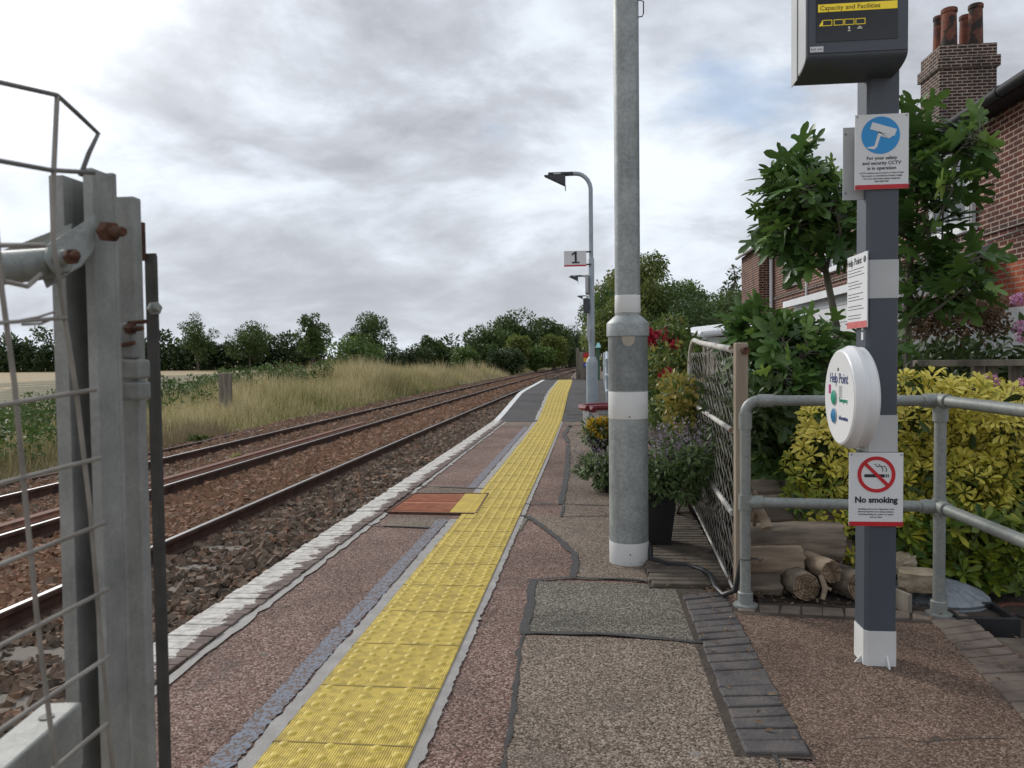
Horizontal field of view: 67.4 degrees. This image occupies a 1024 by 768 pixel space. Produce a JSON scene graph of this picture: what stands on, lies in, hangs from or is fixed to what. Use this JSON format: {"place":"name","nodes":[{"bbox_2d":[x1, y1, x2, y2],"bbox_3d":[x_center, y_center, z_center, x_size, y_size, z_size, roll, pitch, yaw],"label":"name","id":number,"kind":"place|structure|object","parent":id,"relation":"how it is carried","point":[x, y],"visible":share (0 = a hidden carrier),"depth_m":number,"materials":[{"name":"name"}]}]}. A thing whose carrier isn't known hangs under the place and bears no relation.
{"place":"outdoors","nodes":[
{"label":"outdoors","id":0,"kind":"place"},
{"bbox_2d":[0,366,564,479],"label":"verge","id":1,"kind":"structure","parent":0,"point":[36,387],"depth_m":56.62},
{"bbox_2d":[322,332,385,368],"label":"bush","id":2,"kind":"object","parent":1,"relation":"on","point":[367,351],"visible":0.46,"depth_m":41.88,"materials":[{"name":"green plant"}]},
{"bbox_2d":[341,311,397,360],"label":"tree","id":3,"kind":"object","parent":1,"relation":"on","point":[373,327],"visible":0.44,"depth_m":56.68,"materials":[{"name":"green plant"}]},
{"bbox_2d":[394,343,436,370],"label":"bush","id":4,"kind":"object","parent":1,"relation":"on","point":[414,354],"visible":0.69,"depth_m":52.52,"materials":[{"name":"green plant"}]},
{"bbox_2d":[418,334,452,368],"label":"tree","id":5,"kind":"object","parent":1,"relation":"on","point":[442,352],"visible":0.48,"depth_m":62.35,"materials":[{"name":"green plant"}]},
{"bbox_2d":[449,345,480,369],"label":"bush","id":6,"kind":"object","parent":1,"relation":"on","point":[466,353],"visible":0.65,"depth_m":66.12,"materials":[{"name":"green plant"}]},
{"bbox_2d":[462,323,514,348],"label":"tree","id":7,"kind":"object","parent":1,"relation":"on","point":[493,337],"visible":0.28,"depth_m":94.77,"materials":[{"name":"green plant"}]},
{"bbox_2d":[484,347,528,374],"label":"bush","id":8,"kind":"object","parent":1,"relation":"on","point":[512,360],"visible":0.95,"depth_m":75.58,"materials":[{"name":"green plant"}]},
{"bbox_2d":[484,306,544,349],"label":"tree","id":9,"kind":"object","parent":1,"relation":"on","point":[510,324],"visible":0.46,"depth_m":103.64,"materials":[{"name":"green plant"}]},
{"bbox_2d":[529,316,574,348],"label":"tree","id":10,"kind":"object","parent":1,"relation":"on","point":[553,328],"visible":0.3,"depth_m":118.56,"materials":[{"name":"green plant"}]},
{"bbox_2d":[0,372,574,693],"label":"track bed","id":11,"kind":"object","parent":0,"point":[171,584],"visible":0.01,"depth_m":6.52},
{"bbox_2d":[0,408,499,738],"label":"ballast","id":12,"kind":"structure","parent":11,"relation":"on","point":[194,506],"depth_m":9.49,"materials":[{"name":"gravel"}]},
{"bbox_2d":[0,646,63,663],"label":"sleeper","id":13,"kind":"object","parent":12,"relation":"on","point":[20,654],"visible":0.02,"depth_m":4.98,"materials":[{"name":"concrete"}]},
{"bbox_2d":[0,422,368,533],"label":"rail","id":14,"kind":"object","parent":12,"relation":"on","point":[11,525],"visible":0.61,"depth_m":12.48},
{"bbox_2d":[0,370,575,638],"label":"rail","id":15,"kind":"object","parent":11,"relation":"on","point":[17,616],"visible":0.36,"depth_m":8.62,"materials":[{"name":"metal"}]},
{"bbox_2d":[3,367,575,598],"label":"track bed","id":16,"kind":"object","parent":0,"point":[567,371],"visible":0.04,"depth_m":93.30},
{"bbox_2d":[0,413,241,480],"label":"dead grass","id":17,"kind":"structure","parent":16,"relation":"on","point":[193,429],"depth_m":17.32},
{"bbox_2d":[0,367,568,508],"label":"rail","id":18,"kind":"object","parent":16,"relation":"on","point":[15,498],"visible":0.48,"depth_m":15.85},
{"bbox_2d":[0,363,600,552],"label":"rail","id":19,"kind":"object","parent":16,"relation":"on","point":[43,529],"visible":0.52,"depth_m":12.44,"materials":[{"name":"metal"}]},
{"bbox_2d":[318,373,573,415],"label":"ballast","id":20,"kind":"structure","parent":16,"relation":"on","point":[472,402],"depth_m":33.03,"materials":[{"name":"gravel"}]},
{"bbox_2d":[526,344,558,372],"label":"bush","id":21,"kind":"object","parent":16,"relation":"on","point":[539,358],"visible":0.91,"depth_m":85.32,"materials":[{"name":"green plant"}]},
{"bbox_2d":[538,333,571,370],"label":"bush","id":22,"kind":"object","parent":16,"relation":"on","point":[559,345],"visible":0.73,"depth_m":97.46,"materials":[{"name":"green plant"}]},
{"bbox_2d":[0,356,650,390],"bbox_3d":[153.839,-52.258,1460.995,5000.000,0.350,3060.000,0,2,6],"label":"field","id":23,"kind":"structure","parent":0,"point":[26,377],"depth_m":117.37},
{"bbox_2d":[0,325,331,371],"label":"hedgerow","id":24,"kind":"object","parent":23,"relation":"on","point":[176,357],"visible":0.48,"depth_m":156.55,"materials":[{"name":"green plant"}]},
{"bbox_2d":[0,359,334,465],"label":"brambles","id":25,"kind":"object","parent":23,"relation":"on","point":[33,428],"visible":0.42,"depth_m":26.36,"materials":[{"name":"plant"}]},
{"bbox_2d":[176,311,219,370],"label":"tree","id":26,"kind":"object","parent":23,"relation":"on","point":[196,336],"visible":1,"depth_m":146.59,"materials":[{"name":"green plant"}]},
{"bbox_2d":[0,353,452,479],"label":"tall grass","id":27,"kind":"structure","parent":23,"relation":"on","point":[344,384],"depth_m":28.59,"materials":[{"name":"plant"}]},
{"bbox_2d":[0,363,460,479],"bbox_3d":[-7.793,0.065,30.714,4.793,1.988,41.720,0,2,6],"label":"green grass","id":28,"kind":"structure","parent":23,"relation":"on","point":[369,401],"depth_m":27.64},
{"bbox_2d":[223,320,273,369],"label":"tree","id":29,"kind":"object","parent":23,"relation":"on","point":[253,342],"visible":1,"depth_m":147.92,"materials":[{"name":"green plant"}]},
{"bbox_2d":[294,313,335,368],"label":"tree","id":30,"kind":"object","parent":23,"relation":"on","point":[312,340],"visible":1,"depth_m":114.92,"materials":[{"name":"green plant"}]},
{"bbox_2d":[384,359,567,387],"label":"grass","id":31,"kind":"structure","parent":23,"relation":"on","point":[459,373],"depth_m":59.18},
{"bbox_2d":[0,0,1023,358],"label":"sky","id":32,"kind":"structure","parent":0,"point":[339,161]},
{"bbox_2d":[155,389,1023,767],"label":"platform","id":33,"kind":"structure","parent":0,"point":[223,691],"depth_m":3.18,"materials":[{"name":"asphalt"}]},
{"bbox_2d":[0,80,133,767],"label":"steel gate","id":34,"kind":"structure","parent":33,"relation":"on","point":[71,257],"depth_m":1.06,"materials":[{"name":"metal"}]},
{"bbox_2d":[117,196,156,767],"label":"gate post","id":35,"kind":"object","parent":33,"relation":"on","point":[135,362],"visible":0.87,"depth_m":1.17,"materials":[{"name":"metal"}]},
{"bbox_2d":[154,513,387,694],"bbox_3d":[-1.195,1.056,3.386,0.074,0.001,4.802,0,2,6],"label":"mortar bedding","id":36,"kind":"object","parent":33,"relation":"on","point":[242,622],"visible":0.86,"depth_m":3.52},
{"bbox_2d":[65,421,504,702],"bbox_3d":[-0.917,1.009,7.262,0.241,0.219,13.168,0,2,6],"label":"platform edge","id":37,"kind":"object","parent":33,"relation":"on","point":[192,637],"visible":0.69,"depth_m":4.16,"materials":[{"name":"paint"}]},
{"bbox_2d":[203,519,447,767],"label":"blue line","id":38,"kind":"object","parent":33,"relation":"on","point":[228,755],"visible":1,"depth_m":2.90,"materials":[{"name":"paint"}]},
{"bbox_2d":[238,519,456,767],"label":"mortar bedding","id":39,"kind":"object","parent":33,"relation":"on","point":[270,735],"visible":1,"depth_m":2.89,"materials":[{"name":"concrete"}]},
{"bbox_2d":[252,380,571,767],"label":"tactile strip","id":40,"kind":"object","parent":33,"relation":"on","point":[369,703],"visible":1,"depth_m":3.06,"materials":[{"name":"yellow paint"}]},
{"bbox_2d":[145,253,171,767],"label":"gate bar","id":41,"kind":"object","parent":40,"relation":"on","point":[154,307],"visible":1,"depth_m":1.23,"materials":[{"name":"metal"}]},
{"bbox_2d":[387,493,488,514],"bbox_3d":[-0.557,0.958,6.111,0.688,0.038,0.849,0,2,6],"label":"manhole cover","id":42,"kind":"object","parent":33,"relation":"on","point":[438,503],"visible":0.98,"depth_m":6.03,"materials":[{"name":"paint"}]},
{"bbox_2d":[405,421,562,767],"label":"mortar bedding","id":43,"kind":"object","parent":33,"relation":"on","point":[418,754],"visible":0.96,"depth_m":2.98,"materials":[{"name":"concrete"}]},
{"bbox_2d":[500,634,524,767],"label":"tar seam","id":44,"kind":"object","parent":33,"relation":"on","point":[510,730],"visible":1,"depth_m":2.56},
{"bbox_2d":[519,580,536,632],"bbox_3d":[0.083,1.031,3.611,0.053,0.001,0.787,0,2,5],"label":"tar seam","id":45,"kind":"object","parent":33,"relation":"on","point":[527,612],"visible":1,"depth_m":3.55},
{"bbox_2d":[500,380,648,420],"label":"platform surface","id":46,"kind":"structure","parent":33,"relation":"on","point":[526,406],"depth_m":16.71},
{"bbox_2d":[544,171,597,402],"bbox_3d":[1.187,-1.865,15.402,1.035,4.743,0.230,0,2,6],"label":"lamp post","id":47,"kind":"object","parent":46,"relation":"on","point":[591,360],"visible":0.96,"depth_m":15.31,"materials":[{"name":"metal"}]},
{"bbox_2d":[528,427,646,581],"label":"brown surfacing","id":48,"kind":"structure","parent":33,"relation":"on","point":[576,529],"depth_m":5.30,"materials":[{"name":"asphalt"}]},
{"bbox_2d":[588,436,608,452],"bbox_3d":[1.045,0.734,9.275,0.229,0.180,0.229,-1,2,1],"label":"planter","id":49,"kind":"object","parent":48,"relation":"on","point":[597,440],"visible":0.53,"depth_m":9.18,"materials":[{"name":"black plastic"}]},
{"bbox_2d":[577,415,608,449],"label":"yellow flowers","id":50,"kind":"object","parent":49,"relation":"in","point":[592,427],"visible":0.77,"depth_m":9.17,"materials":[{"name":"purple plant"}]},
{"bbox_2d":[599,471,608,492],"bbox_3d":[0.862,0.823,6.581,0.229,0.200,0.229,-1,2,1],"label":"planter","id":51,"kind":"object","parent":48,"relation":"on","point":[606,488],"visible":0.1,"depth_m":6.50,"materials":[{"name":"black plastic"}]},
{"bbox_2d":[566,428,608,490],"bbox_3d":[0.816,0.680,6.532,0.721,0.624,0.708,0,2,6],"label":"lavender","id":52,"kind":"object","parent":51,"relation":"in","point":[596,463],"visible":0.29,"depth_m":6.50,"materials":[{"name":"green plant"}]},
{"bbox_2d":[606,0,650,565],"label":"lamp post","id":53,"kind":"object","parent":48,"relation":"on","point":[627,329],"visible":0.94,"depth_m":4.22,"materials":[{"name":"metal"}]},
{"bbox_2d":[608,336,647,390],"bbox_3d":[0.642,-0.122,4.234,0.216,0.313,0.083,0,2,6],"label":"door panel","id":54,"kind":"structure","parent":53,"relation":"in","point":[628,365],"depth_m":4.21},
{"bbox_2d":[529,581,692,639],"bbox_3d":[0.445,1.033,3.553,0.781,0.001,0.791,0,2,6],"label":"surfacing patch","id":55,"kind":"object","parent":33,"relation":"on","point":[640,609],"visible":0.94,"depth_m":3.52,"materials":[{"name":"asphalt"}]},
{"bbox_2d":[503,635,809,767],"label":"brown surfacing","id":56,"kind":"structure","parent":33,"relation":"on","point":[592,702],"depth_m":2.53,"materials":[{"name":"asphalt"}]},
{"bbox_2d":[643,502,733,589],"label":"board path","id":57,"kind":"structure","parent":33,"relation":"on","point":[677,576],"depth_m":4.29,"materials":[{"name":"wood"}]},
{"bbox_2d":[648,485,678,544],"bbox_3d":[0.883,0.801,4.686,0.229,0.360,0.229,-1,2,1],"label":"planter","id":58,"kind":"object","parent":57,"relation":"on","point":[660,522],"visible":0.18,"depth_m":4.60,"materials":[{"name":"black plastic"}]},
{"bbox_2d":[648,409,720,507],"bbox_3d":[0.964,0.440,4.694,0.591,0.608,0.720,0,2,6],"label":"lavender","id":59,"kind":"object","parent":58,"relation":"in","point":[676,465],"visible":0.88,"depth_m":4.48,"materials":[{"name":"green plant"}]},
{"bbox_2d":[648,421,706,513],"bbox_3d":[1.157,0.593,5.434,0.462,0.752,1.065,0,2,6],"label":"herb plant","id":60,"kind":"object","parent":57,"relation":"on","point":[678,506],"visible":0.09,"depth_m":5.37,"materials":[{"name":"green plant"}]},
{"bbox_2d":[649,546,739,596],"bbox_3d":[0.965,0.909,3.965,0.164,0.190,0.779,-1,2,-20],"label":"cable","id":61,"kind":"object","parent":57,"relation":"on","point":[720,591],"visible":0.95,"depth_m":3.87,"materials":[{"name":"black plastic"}]},
{"bbox_2d":[552,482,1023,741],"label":"leaf litter","id":62,"kind":"object","parent":57,"relation":"on","point":[773,693],"visible":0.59,"depth_m":3.22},
{"bbox_2d":[733,342,749,599],"bbox_3d":[1.088,0.415,3.645,0.060,1.222,0.122,0,2,6],"label":"concrete post","id":63,"kind":"object","parent":33,"relation":"on","point":[741,351],"visible":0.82,"depth_m":3.62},
{"bbox_2d":[688,338,733,588],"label":"chain link gate","id":64,"kind":"structure","parent":63,"relation":"attached to","point":[729,429],"depth_m":4.27,"materials":[{"name":"metal"}]},
{"bbox_2d":[675,588,815,758],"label":"bedding soil","id":65,"kind":"structure","parent":33,"relation":"on","point":[732,734],"depth_m":2.64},
{"bbox_2d":[683,592,809,755],"bbox_3d":[0.852,1.072,2.998,0.214,0.068,1.552,0,2,6],"label":"brick edging","id":66,"kind":"object","parent":33,"relation":"on","point":[745,686],"visible":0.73,"depth_m":2.70,"materials":[{"name":"brick"}]},
{"bbox_2d":[738,605,932,620],"bbox_3d":[1.446,1.048,3.447,0.840,0.064,0.112,0,2,11],"label":"brick edging","id":67,"kind":"object","parent":33,"relation":"on","point":[900,614],"visible":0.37,"depth_m":3.44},
{"bbox_2d":[706,589,1023,767],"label":"brown surfacing","id":68,"kind":"structure","parent":33,"relation":"on","point":[934,685],"depth_m":2.58,"materials":[{"name":"asphalt"}]},
{"bbox_2d":[854,71,898,669],"bbox_3d":[1.345,-0.148,2.850,0.142,2.400,0.147,0,2,6],"label":"totem post","id":69,"kind":"object","parent":68,"relation":"on","point":[875,546],"visible":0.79,"depth_m":2.82,"materials":[{"name":"metal"}]},
{"bbox_2d":[791,0,907,86],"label":"display screen","id":70,"kind":"object","parent":69,"relation":"attached to","point":[845,41],"visible":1,"depth_m":2.65,"materials":[{"name":"grey paint"}]},
{"bbox_2d":[825,346,880,448],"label":"help point","id":71,"kind":"structure","parent":69,"relation":"attached to","point":[852,396],"depth_m":2.74,"materials":[{"name":"white plastic"}]},
{"bbox_2d":[843,127,863,199],"bbox_3d":[1.258,-0.812,2.831,0.073,0.265,0.007,0,2,6],"label":"blank sign","id":72,"kind":"object","parent":69,"relation":"attached to","point":[850,192],"visible":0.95,"depth_m":2.83,"materials":[{"name":"metal"}]},
{"bbox_2d":[847,251,867,328],"bbox_3d":[1.298,-0.347,2.880,0.014,0.274,0.217,0,2,6],"label":"help notice","id":73,"kind":"object","parent":69,"relation":"attached to","point":[857,290],"visible":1,"depth_m":2.87,"materials":[{"name":"white"}]},
{"bbox_2d":[849,453,902,525],"bbox_3d":[1.339,0.388,2.825,0.191,0.271,0.006,0,2,6],"label":"no smoking sign","id":74,"kind":"object","parent":69,"relation":"attached to","point":[875,489],"visible":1,"depth_m":2.82,"materials":[{"name":"white"}]},
{"bbox_2d":[855,113,908,189],"bbox_3d":[1.338,-0.841,2.779,0.186,0.269,0.007,0,2,6],"label":"camera sign","id":75,"kind":"object","parent":69,"relation":"attached to","point":[881,151],"visible":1,"depth_m":2.78,"materials":[{"name":"white"}]},
{"bbox_2d":[729,602,1018,672],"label":"bedding soil","id":76,"kind":"structure","parent":33,"relation":"on","point":[780,605],"depth_m":3.44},
{"bbox_2d":[733,393,1023,618],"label":"handrail","id":77,"kind":"object","parent":33,"relation":"on","point":[939,507],"visible":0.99,"depth_m":3.37,"materials":[{"name":"metal"}]},
{"bbox_2d":[932,613,1023,718],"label":"brick edging","id":78,"kind":"object","parent":33,"relation":"on","point":[1009,686],"visible":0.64,"depth_m":2.91,"materials":[{"name":"brick"}]},
{"bbox_2d":[648,375,1023,637],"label":"garden ground","id":79,"kind":"structure","parent":0,"point":[831,597],"depth_m":3.91,"materials":[{"name":"soil"}]},
{"bbox_2d":[575,280,614,370],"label":"tree","id":80,"kind":"object","parent":79,"relation":"on","point":[601,301],"visible":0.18,"depth_m":55.52,"materials":[{"name":"green plant"}]},
{"bbox_2d":[578,297,653,369],"bbox_3d":[5.141,-2.236,37.387,3.891,4.209,3.341,0,2,6],"label":"tree","id":81,"kind":"object","parent":79,"relation":"on","point":[601,337],"visible":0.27,"depth_m":37.20,"materials":[{"name":"green plant"}]},
{"bbox_2d":[603,248,685,321],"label":"tree","id":82,"kind":"object","parent":79,"relation":"on","point":[648,293],"visible":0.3,"depth_m":44.14,"materials":[{"name":"green plant"}]},
{"bbox_2d":[650,368,704,446],"bbox_3d":[1.270,0.413,5.933,0.407,1.067,1.436,0,2,6],"label":"shrub","id":83,"kind":"object","parent":79,"relation":"on","point":[679,396],"visible":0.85,"depth_m":5.42,"materials":[{"name":"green plant"}]},
{"bbox_2d":[648,311,709,433],"bbox_3d":[1.562,0.057,7.679,0.813,1.646,2.916,0,2,6],"label":"climbing rose","id":84,"kind":"object","parent":79,"relation":"on","point":[668,347],"visible":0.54,"depth_m":7.33,"materials":[{"name":"green plant"}]},
{"bbox_2d":[640,281,719,322],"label":"tree","id":85,"kind":"object","parent":79,"relation":"on","point":[667,303],"visible":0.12,"depth_m":42.27,"materials":[{"name":"green plant"}]},
{"bbox_2d":[664,293,731,336],"bbox_3d":[9.141,-2.203,36.345,4.076,4.145,4.602,0,2,6],"label":"bush","id":86,"kind":"object","parent":79,"relation":"on","point":[698,310],"visible":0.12,"depth_m":35.34,"materials":[{"name":"green plant"}]},
{"bbox_2d":[686,284,741,321],"bbox_3d":[10.929,-2.680,39.230,4.343,4.833,5.345,0,2,6],"label":"tree","id":87,"kind":"object","parent":79,"relation":"on","point":[724,302],"visible":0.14,"depth_m":38.13,"materials":[{"name":"green plant"}]},
{"bbox_2d":[675,368,800,523],"bbox_3d":[1.451,0.427,5.116,0.617,1.101,2.035,0,2,6],"label":"shrub","id":88,"kind":"object","parent":79,"relation":"on","point":[757,433],"visible":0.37,"depth_m":4.42,"materials":[{"name":"green plant"}]},
{"bbox_2d":[751,573,783,595],"bbox_3d":[1.219,0.974,3.772,0.197,0.124,0.118,0,2,6],"label":"log","id":89,"kind":"object","parent":79,"relation":"on","point":[770,584],"visible":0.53,"depth_m":3.72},
{"bbox_2d":[738,121,856,458],"bbox_3d":[1.974,-0.359,5.113,0.866,2.752,0.971,0,2,6],"label":"fig tree","id":90,"kind":"object","parent":79,"relation":"on","point":[814,214],"visible":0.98,"depth_m":4.93,"materials":[{"name":"green plant"}]},
{"bbox_2d":[781,567,819,600],"bbox_3d":[1.377,0.950,3.764,0.142,0.144,0.324,-1,2,-4],"label":"log","id":91,"kind":"object","parent":79,"relation":"on","point":[805,585],"visible":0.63,"depth_m":3.62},
{"bbox_2d":[732,545,806,574],"bbox_3d":[1.263,0.864,3.786,0.337,0.147,0.166,0,2,6],"label":"log","id":92,"kind":"object","parent":91,"relation":"on","point":[781,559],"visible":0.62,"depth_m":3.72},
{"bbox_2d":[804,550,842,582],"bbox_3d":[1.476,0.882,3.761,0.107,0.111,0.312,-1,2,-14],"label":"log","id":93,"kind":"object","parent":91,"relation":"on","point":[829,569],"visible":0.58,"depth_m":3.64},
{"bbox_2d":[705,288,924,485],"bbox_3d":[1.891,0.222,4.633,1.376,1.626,1.034,0,2,6],"label":"fig tree","id":94,"kind":"object","parent":79,"relation":"on","point":[779,341],"visible":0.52,"depth_m":4.48,"materials":[{"name":"green plant"}]},
{"bbox_2d":[703,342,961,498],"bbox_3d":[2.362,0.359,5.831,1.839,1.471,1.463,0,2,6],"label":"hedge shrub","id":95,"kind":"object","parent":79,"relation":"on","point":[928,355],"depth_m":5.43,"materials":[{"name":"green plant"}]},
{"bbox_2d":[816,562,854,600],"bbox_3d":[1.609,0.962,3.789,0.164,0.154,0.327,-1,2,-22],"label":"log","id":96,"kind":"object","parent":79,"relation":"on","point":[844,585],"visible":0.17,"depth_m":3.67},
{"bbox_2d":[732,521,846,561],"bbox_3d":[1.396,0.800,3.908,0.540,0.202,0.205,0,2,6],"label":"log","id":97,"kind":"object","parent":96,"relation":"on","point":[828,539],"visible":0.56,"depth_m":3.82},
{"bbox_2d":[847,540,854,566],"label":"log","id":98,"kind":"object","parent":79,"relation":"on","point":[850,544],"visible":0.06,"depth_m":4.05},
{"bbox_2d":[843,536,848,564],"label":"log","id":99,"kind":"object","parent":98,"relation":"on","point":[846,555],"visible":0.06,"depth_m":4.02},
{"bbox_2d":[751,494,841,522],"bbox_3d":[1.525,0.709,4.192,0.493,0.218,0.216,0,2,6],"label":"log","id":100,"kind":"object","parent":99,"relation":"on","point":[775,515],"visible":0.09,"depth_m":4.11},
{"bbox_2d":[751,479,828,494],"bbox_3d":[1.546,0.615,4.285,0.441,0.158,0.146,0,2,6],"label":"log","id":101,"kind":"object","parent":100,"relation":"on","point":[765,486],"visible":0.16,"depth_m":4.25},
{"bbox_2d":[783,244,991,373],"bbox_3d":[6.359,-0.694,13.845,1.410,2.763,6.100,0,2,6],"label":"lean to","id":102,"kind":"object","parent":79,"relation":"on","point":[820,299],"visible":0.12,"depth_m":13.55,"materials":[{"name":"white wood"}]},
{"bbox_2d":[773,365,1023,583],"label":"golden bush","id":103,"kind":"object","parent":79,"relation":"on","point":[986,440],"visible":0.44,"depth_m":4.03,"materials":[{"name":"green plant"}]},
{"bbox_2d":[896,578,991,612],"bbox_3d":[2.045,0.985,3.695,0.452,0.093,0.452,0,2,6],"label":"bin lid","id":104,"kind":"object","parent":79,"relation":"on","point":[960,597],"visible":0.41,"depth_m":3.55,"materials":[{"name":"metal"}]},
{"bbox_2d":[898,87,1017,496],"bbox_3d":[2.679,-0.450,4.889,0.832,2.934,0.712,1,3,43],"label":"fig tree","id":105,"kind":"object","parent":79,"relation":"on","point":[952,274],"visible":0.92,"depth_m":4.79,"materials":[{"name":"green plant"}]},
{"bbox_2d":[896,501,1023,597],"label":"green shrub","id":106,"kind":"object","parent":79,"relation":"on","point":[964,570],"visible":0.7,"depth_m":3.81,"materials":[{"name":"green plant"}]},
{"bbox_2d":[897,290,1023,473],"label":"hydrangea","id":107,"kind":"object","parent":79,"relation":"on","point":[960,351],"visible":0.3,"depth_m":5.76,"materials":[{"name":"green plant"}]},
{"bbox_2d":[911,359,1023,497],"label":"wooden rail","id":108,"kind":"object","parent":79,"relation":"on","point":[1015,369],"visible":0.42,"depth_m":5.28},
{"bbox_2d":[948,602,1020,637],"bbox_3d":[2.071,1.060,3.429,0.260,0.108,0.230,0,2,6],"label":"trough","id":109,"kind":"object","parent":79,"relation":"on","point":[995,620],"visible":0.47,"depth_m":3.31,"materials":[{"name":"black plastic"}]},
{"bbox_2d":[735,2,1023,358],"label":"brick house","id":110,"kind":"structure","parent":0,"point":[964,69],"depth_m":17.75,"materials":[{"name":"red brick"}]},
{"bbox_2d":[931,155,976,238],"bbox_3d":[6.815,-2.936,11.952,0.109,1.310,1.520,0,2,6],"label":"window","id":111,"kind":"structure","parent":110,"relation":"in","point":[956,231],"depth_m":11.70,"materials":[{"name":"white glass"}]},
{"bbox_2d":[897,566,932,592],"bbox_3d":[1.891,0.914,3.579,0.183,0.102,0.134,0,2,26],"label":"stone block","id":112,"kind":"object","parent":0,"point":[915,579],"depth_m":3.54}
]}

